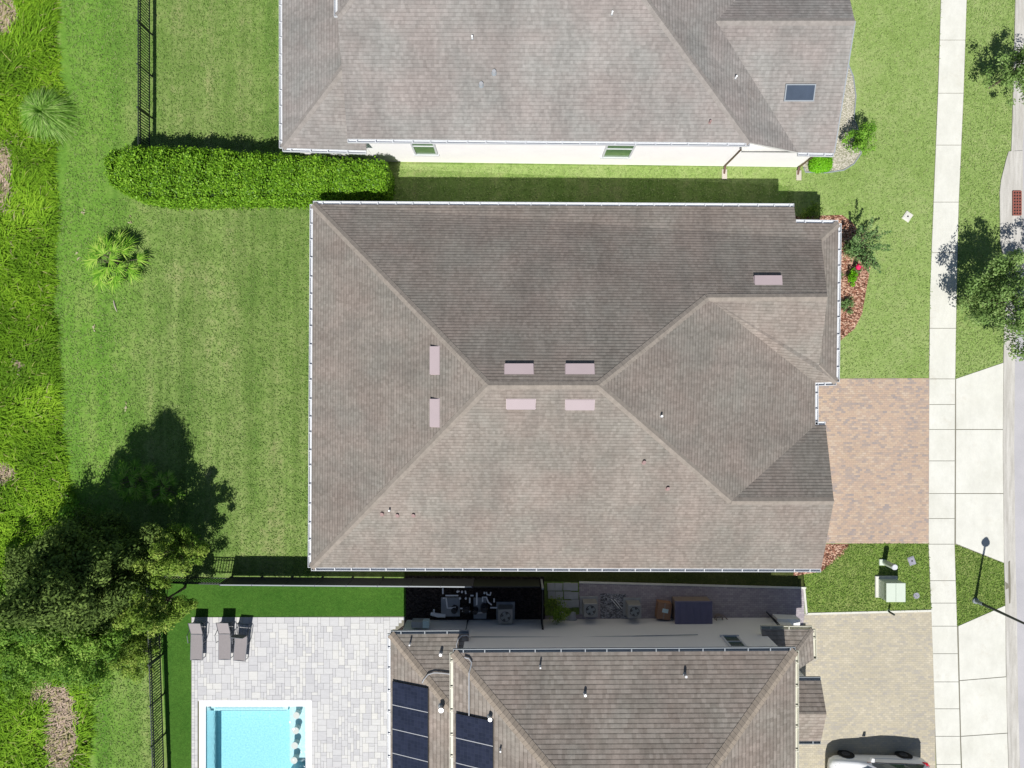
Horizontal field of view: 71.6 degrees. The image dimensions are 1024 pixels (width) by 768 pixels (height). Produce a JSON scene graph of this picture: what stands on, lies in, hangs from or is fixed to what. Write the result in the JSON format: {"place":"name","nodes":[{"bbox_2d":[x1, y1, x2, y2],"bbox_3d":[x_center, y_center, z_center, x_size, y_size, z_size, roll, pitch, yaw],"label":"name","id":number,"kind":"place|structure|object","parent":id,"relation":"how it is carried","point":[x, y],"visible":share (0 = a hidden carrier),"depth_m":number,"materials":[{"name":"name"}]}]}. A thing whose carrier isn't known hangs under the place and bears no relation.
{"place":"outdoors","nodes":[
{"label":"outdoors","id":0,"kind":"place"},
{"bbox_2d":[0,0,102,767],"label":"wild ground","id":1,"kind":"structure","parent":0,"point":[66,728],"depth_m":35.99,"materials":[{"name":"green plant"}]},
{"bbox_2d":[0,579,21,659],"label":"tree","id":2,"kind":"object","parent":1,"relation":"on","point":[2,590],"visible":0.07,"depth_m":32.91,"materials":[{"name":"green plant"}]},
{"bbox_2d":[0,648,56,702],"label":"shrub","id":3,"kind":"object","parent":1,"relation":"on","point":[24,684],"visible":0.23,"depth_m":34.74,"materials":[{"name":"green plant"}]},
{"bbox_2d":[0,616,101,687],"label":"tree","id":4,"kind":"object","parent":1,"relation":"on","point":[18,657],"visible":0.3,"depth_m":32.17,"materials":[{"name":"green plant"}]},
{"bbox_2d":[17,76,85,149],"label":"ornamental grass","id":5,"kind":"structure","parent":1,"relation":"on","point":[41,112],"depth_m":35.56,"materials":[{"name":"green plant"}]},
{"bbox_2d":[398,575,544,629],"bbox_3d":[-2.402,11.345,35.989,8.180,0.003,3.279,0,90,0],"label":"mulch strip","id":6,"kind":"object","parent":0,"point":[422,602],"visible":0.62,"depth_m":35.99,"materials":[{"name":"black soil"}]},
{"bbox_2d":[430,588,496,618],"bbox_3d":[-2.422,11.041,35.665,3.368,0.670,1.659,0,90,0],"label":"pool equipment","id":7,"kind":"object","parent":6,"relation":"on","point":[450,606],"visible":1,"depth_m":35.76,"materials":[{"name":"grey metal"}]},
{"bbox_2d":[496,602,514,623],"bbox_3d":[-0.325,11.508,35.532,0.940,0.936,0.940,0,90,0],"label":"air conditioner","id":8,"kind":"object","parent":6,"relation":"on","point":[505,612],"visible":1,"depth_m":35.14,"materials":[{"name":"grey metal"}]},
{"bbox_2d":[473,579,543,629],"bbox_3d":[-0.172,10.893,35.220,3.421,1.560,2.066,0,90,0],"label":"privacy fence","id":9,"kind":"object","parent":6,"relation":"on","point":[506,583],"visible":1,"depth_m":35.08,"materials":[{"name":"black plastic"}]},
{"bbox_2d":[52,0,1010,767],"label":"ground","id":10,"kind":"structure","parent":0,"point":[292,262],"depth_m":36.00,"materials":[{"name":"green plant"}]},
{"bbox_2d":[0,511,92,634],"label":"tree","id":11,"kind":"object","parent":10,"relation":"on","point":[13,558],"visible":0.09,"depth_m":32.20,"materials":[{"name":"green plant"}]},
{"bbox_2d":[53,493,89,522],"bbox_3d":[-21.691,6.319,35.254,1.574,1.504,1.705,20,90,0],"label":"shrub","id":12,"kind":"object","parent":10,"relation":"on","point":[66,511],"visible":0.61,"depth_m":34.98,"materials":[{"name":"green plant"}]},
{"bbox_2d":[13,607,131,706],"bbox_3d":[-19.740,12.180,33.372,4.169,5.268,5.112,-26,90,0],"label":"tree","id":13,"kind":"object","parent":10,"relation":"on","point":[77,647],"visible":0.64,"depth_m":31.73,"materials":[{"name":"green plant"}]},
{"bbox_2d":[45,648,115,696],"bbox_3d":[-21.276,13.955,34.969,3.363,2.080,2.914,0,90,0],"label":"shrub","id":14,"kind":"object","parent":10,"relation":"on","point":[81,685],"visible":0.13,"depth_m":34.72,"materials":[{"name":"green plant"}]},
{"bbox_2d":[0,504,163,640],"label":"tree","id":15,"kind":"object","parent":10,"relation":"on","point":[88,582],"visible":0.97,"depth_m":29.82,"materials":[{"name":"green plant"}]},
{"bbox_2d":[80,228,150,293],"bbox_3d":[-19.823,-6.149,35.345,3.305,1.310,3.204,-27,90,0],"label":"palmetto","id":16,"kind":"object","parent":10,"relation":"on","point":[123,248],"visible":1,"depth_m":35.09,"materials":[{"name":"green plant"}]},
{"bbox_2d":[99,633,159,683],"bbox_3d":[-18.684,13.461,34.903,3.033,2.210,2.469,0,90,0],"label":"shrub","id":17,"kind":"object","parent":10,"relation":"on","point":[127,657],"visible":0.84,"depth_m":34.50,"materials":[{"name":"green plant"}]},
{"bbox_2d":[109,457,155,503],"bbox_3d":[-18.962,4.826,35.414,2.543,1.172,2.396,0,90,0],"label":"palmetto","id":18,"kind":"object","parent":10,"relation":"on","point":[116,483],"visible":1,"depth_m":35.17,"materials":[{"name":"green plant"}]},
{"bbox_2d":[136,0,152,150],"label":"picket fence","id":19,"kind":"object","parent":10,"relation":"on","point":[140,23],"visible":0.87,"depth_m":35.09,"materials":[{"name":"black metal"}]},
{"bbox_2d":[111,573,198,637],"bbox_3d":[-16.814,10.301,33.576,3.336,4.859,3.050,-41,90,0],"label":"tree","id":20,"kind":"object","parent":10,"relation":"on","point":[159,612],"visible":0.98,"depth_m":32.55,"materials":[{"name":"green plant"}]},
{"bbox_2d":[145,576,165,767],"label":"picket fence","id":21,"kind":"object","parent":10,"relation":"on","point":[152,716],"visible":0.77,"depth_m":35.05,"materials":[{"name":"black metal"}]},
{"bbox_2d":[143,470,184,507],"bbox_3d":[-17.389,5.238,35.475,2.077,1.049,1.963,0,90,0],"label":"palmetto","id":22,"kind":"object","parent":10,"relation":"on","point":[164,489],"visible":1,"depth_m":35.25,"materials":[{"name":"green plant"}]},
{"bbox_2d":[129,521,210,577],"bbox_3d":[-15.738,7.749,33.659,2.843,4.693,2.448,0,90,0],"label":"tree","id":23,"kind":"object","parent":10,"relation":"on","point":[166,550],"visible":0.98,"depth_m":32.70,"materials":[{"name":"green plant"}]},
{"bbox_2d":[148,575,226,584],"bbox_3d":[-15.971,9.722,35.255,3.657,1.490,0.085,2,90,0],"label":"picket fence","id":24,"kind":"object","parent":10,"relation":"on","point":[190,579],"visible":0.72,"depth_m":35.12,"materials":[{"name":"black metal"}]},
{"bbox_2d":[173,523,201,565],"bbox_3d":[-16.204,7.990,35.191,2.265,1.619,2.352,0,90,0],"label":"palmetto","id":25,"kind":"object","parent":10,"relation":"on","point":[197,538],"visible":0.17,"depth_m":35.03,"materials":[{"name":"green plant"}]},
{"bbox_2d":[191,695,198,767],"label":"pool deck base","id":26,"kind":"object","parent":10,"relation":"on","point":[191,732],"visible":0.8,"depth_m":35.98,"materials":[{"name":"grey concrete"}]},
{"bbox_2d":[102,143,395,211],"bbox_3d":[-12.757,-10.139,34.872,13.856,2.485,3.013,0,90,0],"label":"hedge","id":27,"kind":"object","parent":10,"relation":"on","point":[188,178],"visible":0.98,"depth_m":34.06,"materials":[{"name":"green plant"}]},
{"bbox_2d":[161,578,405,767],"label":"artificial turf","id":28,"kind":"structure","parent":10,"relation":"on","point":[266,601],"depth_m":35.99,"materials":[{"name":"green plastic"}]},
{"bbox_2d":[191,616,404,694],"bbox_3d":[-10.842,13.764,35.986,10.842,0.003,3.960,0,90,0],"label":"pool deck base","id":29,"kind":"object","parent":10,"relation":"on","point":[400,625],"visible":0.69,"depth_m":35.98,"materials":[{"name":"grey concrete"}]},
{"bbox_2d":[192,617,404,767],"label":"pool deck","id":30,"kind":"structure","parent":29,"relation":"on","point":[334,669],"depth_m":35.96,"materials":[{"name":"white stone"}]},
{"bbox_2d":[187,622,206,659],"bbox_3d":[-15.814,12.873,35.594,0.796,0.695,1.987,1,90,0],"label":"sun lounger","id":31,"kind":"object","parent":30,"relation":"on","point":[196,642],"visible":1,"depth_m":35.61,"materials":[{"name":"white fabric"}]},
{"bbox_2d":[215,621,233,659],"bbox_3d":[-14.416,12.857,35.594,0.796,0.695,1.987,1,90,0],"label":"sun lounger","id":32,"kind":"object","parent":30,"relation":"on","point":[224,640],"visible":1,"depth_m":35.61,"materials":[{"name":"white fabric"}]},
{"bbox_2d":[230,622,250,661],"bbox_3d":[-13.603,12.977,35.404,0.796,1.076,1.874,5,90,0],"label":"sun lounger","id":33,"kind":"object","parent":30,"relation":"on","point":[240,647],"visible":1,"depth_m":35.61,"materials":[{"name":"white fabric"}]},
{"bbox_2d":[199,700,311,767],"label":"swimming pool","id":34,"kind":"structure","parent":30,"relation":"in","point":[246,734],"depth_m":37.45,"materials":[{"name":"liquid"}]},
{"bbox_2d":[291,754,298,763],"bbox_3d":[-11.091,19.155,36.303,0.350,0.395,0.350,0,90,0],"label":"pool stool","id":35,"kind":"object","parent":34,"relation":"on","point":[294,758],"visible":1,"depth_m":36.10,"materials":[{"name":"paint"}]},
{"bbox_2d":[291,739,299,748],"bbox_3d":[-11.059,18.398,36.303,0.350,0.395,0.350,0,90,0],"label":"pool stool","id":36,"kind":"object","parent":34,"relation":"on","point":[295,744],"visible":1,"depth_m":36.10,"materials":[{"name":"paint"}]},
{"bbox_2d":[292,724,300,733],"bbox_3d":[-11.009,17.641,36.303,0.350,0.395,0.350,0,90,0],"label":"pool stool","id":37,"kind":"object","parent":34,"relation":"on","point":[296,729],"visible":1,"depth_m":36.10,"materials":[{"name":"paint"}]},
{"bbox_2d":[293,709,300,718],"bbox_3d":[-10.976,16.868,36.303,0.350,0.395,0.350,0,90,0],"label":"pool stool","id":38,"kind":"object","parent":34,"relation":"on","point":[296,713],"visible":1,"depth_m":36.10,"materials":[{"name":"paint"}]},
{"bbox_2d":[219,576,474,587],"bbox_3d":[-8.067,9.820,35.245,12.333,1.510,0.095,0,90,0],"label":"privacy fence","id":39,"kind":"object","parent":10,"relation":"on","point":[349,582],"visible":1,"depth_m":35.08,"materials":[{"name":"grey plastic"}]},
{"bbox_2d":[547,583,554,590],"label":"stepping slab","id":40,"kind":"structure","parent":10,"relation":"on","point":[550,586],"depth_m":35.93,"materials":[{"name":"grey concrete"}]},
{"bbox_2d":[548,591,554,598],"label":"stepping slab","id":41,"kind":"structure","parent":10,"relation":"on","point":[551,593],"depth_m":35.93,"materials":[{"name":"grey concrete"}]},
{"bbox_2d":[543,595,571,622],"bbox_3d":[2.275,11.257,35.323,1.280,1.367,1.347,-19,90,0],"label":"shrub","id":42,"kind":"object","parent":10,"relation":"on","point":[556,615],"visible":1,"depth_m":35.17,"materials":[{"name":"green plant"}]},
{"bbox_2d":[555,583,562,590],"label":"stepping slab","id":43,"kind":"structure","parent":10,"relation":"on","point":[558,586],"depth_m":35.93,"materials":[{"name":"grey concrete"}]},
{"bbox_2d":[556,591,562,598],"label":"stepping slab","id":44,"kind":"structure","parent":10,"relation":"on","point":[560,593],"depth_m":35.93,"materials":[{"name":"grey concrete"}]},
{"bbox_2d":[563,583,570,589],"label":"stepping slab","id":45,"kind":"structure","parent":10,"relation":"on","point":[566,586],"depth_m":35.93,"materials":[{"name":"grey concrete"}]},
{"bbox_2d":[279,0,855,174],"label":"house","id":46,"kind":"structure","parent":10,"relation":"on","point":[751,83],"depth_m":31.02,"materials":[{"name":"grey"}]},
{"bbox_2d":[410,144,438,155],"bbox_3d":[-4.185,-11.221,33.500,1.230,2.590,0.120,1,90,0],"label":"window","id":47,"kind":"structure","parent":46,"relation":"in","point":[418,149],"depth_m":34.01,"materials":[{"name":"white metal"}]},
{"bbox_2d":[600,146,635,158],"bbox_3d":[5.072,-11.092,33.500,1.480,2.590,0.120,1,90,0],"label":"window","id":48,"kind":"structure","parent":46,"relation":"in","point":[610,152],"depth_m":34.02,"materials":[{"name":"white metal"}]},
{"bbox_2d":[564,591,570,598],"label":"stepping slab","id":49,"kind":"structure","parent":10,"relation":"on","point":[567,594],"depth_m":35.93,"materials":[{"name":"grey concrete"}]},
{"bbox_2d":[564,600,571,607],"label":"stepping slab","id":50,"kind":"structure","parent":10,"relation":"on","point":[569,603],"depth_m":35.93,"materials":[{"name":"grey concrete"}]},
{"bbox_2d":[570,583,577,590],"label":"stepping slab","id":51,"kind":"structure","parent":10,"relation":"on","point":[574,586],"depth_m":35.93,"materials":[{"name":"grey concrete"}]},
{"bbox_2d":[308,201,841,571],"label":"house","id":52,"kind":"structure","parent":10,"relation":"on","point":[567,386],"depth_m":31.82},
{"bbox_2d":[571,592,578,599],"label":"stepping slab","id":53,"kind":"structure","parent":10,"relation":"on","point":[574,595],"depth_m":35.93,"materials":[{"name":"grey concrete"}]},
{"bbox_2d":[572,600,578,606],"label":"stepping slab","id":54,"kind":"structure","parent":10,"relation":"on","point":[575,603],"depth_m":35.93,"materials":[{"name":"grey concrete"}]},
{"bbox_2d":[404,572,804,586],"bbox_3d":[4.707,9.901,35.993,20.321,0.003,0.779,0,90,0],"label":"side strip","id":55,"kind":"object","parent":10,"relation":"on","point":[789,579],"visible":0.86,"depth_m":35.99,"materials":[{"name":"soil"}]},
{"bbox_2d":[387,618,825,767],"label":"house","id":56,"kind":"structure","parent":10,"relation":"on","point":[649,693],"depth_m":30.67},
{"bbox_2d":[411,618,429,627],"bbox_3d":[-4.465,11.688,34.775,0.857,0.650,0.345,0,90,0],"label":"utility box","id":57,"kind":"object","parent":56,"relation":"attached to","point":[420,622],"visible":1,"depth_m":34.50,"materials":[{"name":"grey metal"}]},
{"bbox_2d":[719,634,748,646],"bbox_3d":[10.193,11.829,32.600,0.894,1.490,0.120,0,90,0],"label":"window","id":58,"kind":"structure","parent":56,"relation":"in","point":[732,640],"depth_m":32.75,"materials":[{"name":"white glass"}]},
{"bbox_2d":[579,581,805,588],"bbox_3d":[9.154,10.193,35.975,11.498,0.050,0.097,1,90,0],"label":"paving edge","id":59,"kind":"object","parent":10,"relation":"on","point":[704,585],"visible":1,"depth_m":35.95,"materials":[{"name":"concrete"}]},
{"bbox_2d":[794,544,848,575],"bbox_3d":[15.711,8.927,35.986,2.857,0.003,1.623,0,90,0],"label":"mulch bed","id":60,"kind":"object","parent":10,"relation":"on","point":[832,552],"visible":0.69,"depth_m":35.98,"materials":[{"name":"red wood"}]},
{"bbox_2d":[954,363,1007,767],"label":"driveway apron","id":61,"kind":"object","parent":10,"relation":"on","point":[980,529],"visible":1,"depth_m":35.97,"materials":[{"name":"concrete"}]},
{"bbox_2d":[955,0,1014,625],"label":"verge","id":62,"kind":"structure","parent":10,"relation":"on","point":[971,265],"depth_m":36.00,"materials":[{"name":"green plant"}]},
{"bbox_2d":[956,248,1023,362],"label":"street tree","id":63,"kind":"object","parent":62,"relation":"on","point":[1010,285],"visible":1,"depth_m":33.01,"materials":[{"name":"green plant"}]},
{"bbox_2d":[981,43,1023,106],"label":"street tree","id":64,"kind":"object","parent":62,"relation":"on","point":[1012,76],"visible":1,"depth_m":33.84,"materials":[{"name":"green plant"}]},
{"bbox_2d":[999,151,1022,273],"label":"drain apron","id":65,"kind":"object","parent":10,"relation":"on","point":[1011,229],"visible":0.81,"depth_m":35.94,"materials":[{"name":"concrete"}]},
{"bbox_2d":[1012,191,1021,215],"bbox_3d":[25.547,-9.154,35.913,0.460,0.066,1.260,0,90,0],"label":"storm drain","id":66,"kind":"object","parent":65,"relation":"on","point":[1016,203],"visible":1,"depth_m":35.88,"materials":[{"name":"metal"}]},
{"bbox_2d":[1003,0,1023,767],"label":"kerb","id":67,"kind":"structure","parent":10,"relation":"on","point":[1009,504],"depth_m":35.98,"materials":[{"name":"concrete"}]},
{"bbox_2d":[1008,561,1010,603],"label":"kerb dirt","id":68,"kind":"structure","parent":67,"relation":"on","point":[1009,581],"depth_m":35.97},
{"bbox_2d":[391,0,942,543],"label":"front lawn","id":69,"kind":"structure","parent":0,"point":[901,48],"depth_m":36.00,"materials":[{"name":"green plant"}]},
{"bbox_2d":[722,169,726,178],"bbox_3d":[10.765,-10.629,35.960,0.260,0.070,0.500,0,90,0],"label":"splash block","id":70,"kind":"object","parent":69,"relation":"on","point":[724,176],"depth_m":35.92,"materials":[{"name":"beige paint"}]},
{"bbox_2d":[796,170,801,179],"bbox_3d":[14.530,-10.577,35.960,0.260,0.070,0.500,0,90,0],"label":"splash block","id":71,"kind":"object","parent":69,"relation":"on","point":[799,177],"depth_m":35.92,"materials":[{"name":"beige paint"}]},
{"bbox_2d":[798,201,825,219],"bbox_3d":[15.031,-8.569,35.554,1.105,0.901,1.074,33,90,0],"label":"shrub","id":72,"kind":"object","parent":69,"relation":"on","point":[809,212],"visible":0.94,"depth_m":35.43,"materials":[{"name":"green plant"}]},
{"bbox_2d":[802,68,859,170],"bbox_3d":[15.987,-14.121,35.986,3.408,0.003,6.817,0,90,0],"label":"pebble bed","id":73,"kind":"object","parent":69,"relation":"on","point":[843,158],"visible":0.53,"depth_m":35.98,"materials":[{"name":"beige gravel"}]},
{"bbox_2d":[808,157,832,173],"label":"bush","id":74,"kind":"object","parent":73,"relation":"on","point":[818,165],"visible":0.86,"depth_m":35.47,"materials":[{"name":"green plant"}]},
{"bbox_2d":[804,65,861,172],"bbox_3d":[16.983,-13.044,35.980,2.439,0.061,5.959,23,90,0],"label":"bed edging","id":75,"kind":"object","parent":73,"relation":"on","point":[856,126],"visible":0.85,"depth_m":35.95,"materials":[{"name":"grey concrete"}]},
{"bbox_2d":[841,118,876,155],"bbox_3d":[17.361,-12.054,35.163,1.542,1.687,1.548,-27,90,0],"label":"shrub","id":76,"kind":"object","parent":73,"relation":"on","point":[860,141],"visible":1,"depth_m":34.89,"materials":[{"name":"green plant"}]},
{"bbox_2d":[795,215,870,339],"bbox_3d":[16.231,-5.259,35.986,3.895,0.003,6.622,0,90,0],"label":"mulch bed","id":77,"kind":"object","parent":69,"relation":"on","point":[849,321],"visible":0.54,"depth_m":35.98,"materials":[{"name":"red wood"}]},
{"bbox_2d":[841,301,852,313],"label":"shrub","id":78,"kind":"object","parent":77,"relation":"on","point":[844,305],"visible":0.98,"depth_m":35.72,"materials":[{"name":"green plant"}]},
{"bbox_2d":[841,297,854,308],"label":"shrub","id":79,"kind":"object","parent":77,"relation":"on","point":[848,301],"visible":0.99,"depth_m":35.68,"materials":[{"name":"green plant"}]},
{"bbox_2d":[847,268,857,286],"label":"shrub","id":80,"kind":"object","parent":77,"relation":"on","point":[852,277],"visible":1,"depth_m":35.52,"materials":[{"name":"green plant"}]},
{"bbox_2d":[852,264,861,273],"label":"flowering plant","id":81,"kind":"object","parent":77,"relation":"on","point":[857,267],"visible":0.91,"depth_m":35.66,"materials":[{"name":"pink plant"}]},
{"bbox_2d":[841,217,892,273],"bbox_3d":[17.415,-6.674,34.938,2.090,2.084,2.475,33,90,0],"label":"crape myrtle","id":82,"kind":"object","parent":77,"relation":"on","point":[855,248],"visible":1,"depth_m":34.58,"materials":[{"name":"green plant"}]},
{"bbox_2d":[902,211,912,221],"bbox_3d":[20.045,-8.489,35.964,0.400,0.072,0.460,34,90,0],"label":"meter cover","id":83,"kind":"object","parent":69,"relation":"on","point":[907,216],"visible":1,"depth_m":35.93,"materials":[{"name":"concrete"}]},
{"bbox_2d":[545,583,804,624],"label":"side paving","id":84,"kind":"structure","parent":0,"point":[735,602],"depth_m":35.99,"materials":[{"name":"grey concrete"}]},
{"bbox_2d":[567,612,576,620],"bbox_3d":[3.038,11.761,35.840,0.573,0.320,0.553,27,90,0],"label":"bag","id":85,"kind":"object","parent":84,"relation":"on","point":[572,617],"visible":0.87,"depth_m":35.72,"materials":[{"name":"grey plastic"}]},
{"bbox_2d":[580,596,597,616],"bbox_3d":[3.895,11.199,35.532,0.900,0.936,0.900,0,90,0],"label":"air conditioner","id":86,"kind":"object","parent":84,"relation":"on","point":[588,606],"visible":1,"depth_m":35.15,"materials":[{"name":"grey metal"}]},
{"bbox_2d":[600,593,626,617],"bbox_3d":[5.161,11.248,35.986,1.363,0.003,1.266,0,90,0],"label":"gravel patch","id":87,"kind":"object","parent":84,"relation":"on","point":[609,608],"visible":0.94,"depth_m":35.98,"materials":[{"name":"grey gravel"}]},
{"bbox_2d":[623,597,640,617],"bbox_3d":[6.070,11.264,35.532,0.880,0.936,0.880,0,90,0],"label":"air conditioner","id":88,"kind":"object","parent":84,"relation":"on","point":[631,607],"visible":1,"depth_m":35.20,"materials":[{"name":"grey metal"}]},
{"bbox_2d":[655,599,671,619],"bbox_3d":[7.612,11.362,35.728,0.680,0.504,0.820,7,90,0],"label":"cardboard box","id":89,"kind":"object","parent":84,"relation":"on","point":[663,609],"visible":1,"depth_m":35.48,"materials":[{"name":"brown cardboard"}]},
{"bbox_2d":[672,596,711,623],"bbox_3d":[8.992,11.327,35.533,1.860,0.894,1.160,0,90,0],"label":"storage box","id":90,"kind":"object","parent":84,"relation":"on","point":[691,609],"visible":1,"depth_m":35.09,"materials":[{"name":"plastic"}]},
{"bbox_2d":[714,613,727,620],"bbox_3d":[10.626,11.843,35.718,0.870,0.482,0.503,0,90,0],"label":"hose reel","id":91,"kind":"object","parent":84,"relation":"on","point":[716,615],"visible":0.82,"depth_m":35.67,"materials":[{"name":"plastic"}]},
{"bbox_2d":[772,614,799,624],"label":"planter wall","id":92,"kind":"structure","parent":84,"relation":"on","point":[793,619],"depth_m":35.35,"materials":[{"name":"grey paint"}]},
{"bbox_2d":[799,612,935,767],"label":"driveway","id":93,"kind":"structure","parent":0,"point":[874,671],"depth_m":35.98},
{"bbox_2d":[827,750,929,767],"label":"parked car","id":94,"kind":"object","parent":93,"relation":"on","point":[849,759],"visible":1,"depth_m":35.11,"materials":[{"name":"white paint"}]},
{"bbox_2d":[803,543,931,612],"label":"lawn","id":95,"kind":"structure","parent":0,"point":[869,575],"depth_m":35.99,"materials":[{"name":"green plant"}]},
{"bbox_2d":[803,589,931,614],"bbox_3d":[18.024,11.011,35.977,6.543,0.045,1.386,0,90,0],"label":"paving edge","id":96,"kind":"object","parent":95,"relation":"on","point":[827,613],"visible":1,"depth_m":35.95,"materials":[{"name":"concrete"}]},
{"bbox_2d":[879,559,897,569],"bbox_3d":[18.800,9.024,35.470,0.420,1.060,0.300,0,90,0],"label":"utility pedestal","id":97,"kind":"object","parent":95,"relation":"on","point":[888,564],"visible":1,"depth_m":35.40,"materials":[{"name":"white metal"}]},
{"bbox_2d":[874,576,905,601],"bbox_3d":[18.942,10.257,35.535,1.120,0.930,1.080,0,90,0],"label":"transformer","id":98,"kind":"object","parent":95,"relation":"on","point":[890,589],"visible":1,"depth_m":35.08,"materials":[{"name":"metal"}]},
{"bbox_2d":[907,556,915,565],"bbox_3d":[20.256,8.959,35.964,0.340,0.072,0.440,-20,90,0],"label":"meter cover","id":99,"kind":"object","parent":95,"relation":"on","point":[911,560],"visible":1,"depth_m":35.93,"materials":[{"name":"plastic"}]},
{"bbox_2d":[819,378,928,542],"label":"driveway","id":100,"kind":"structure","parent":0,"point":[877,430],"depth_m":35.98,"materials":[{"name":"brown brick"}]},
{"bbox_2d":[928,0,966,767],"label":"pavement","id":101,"kind":"structure","parent":0,"point":[943,296],"depth_m":35.97,"materials":[{"name":"concrete"}]},
{"bbox_2d":[955,544,1004,625],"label":"lawn","id":102,"kind":"structure","parent":0,"point":[975,580],"depth_m":35.99,"materials":[{"name":"green plant"}]},
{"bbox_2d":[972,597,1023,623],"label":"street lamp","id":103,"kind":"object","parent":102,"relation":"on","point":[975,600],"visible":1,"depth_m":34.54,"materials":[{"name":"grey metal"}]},
{"bbox_2d":[1014,128,1023,767],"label":"road","id":104,"kind":"structure","parent":0,"point":[1019,457],"depth_m":35.99,"materials":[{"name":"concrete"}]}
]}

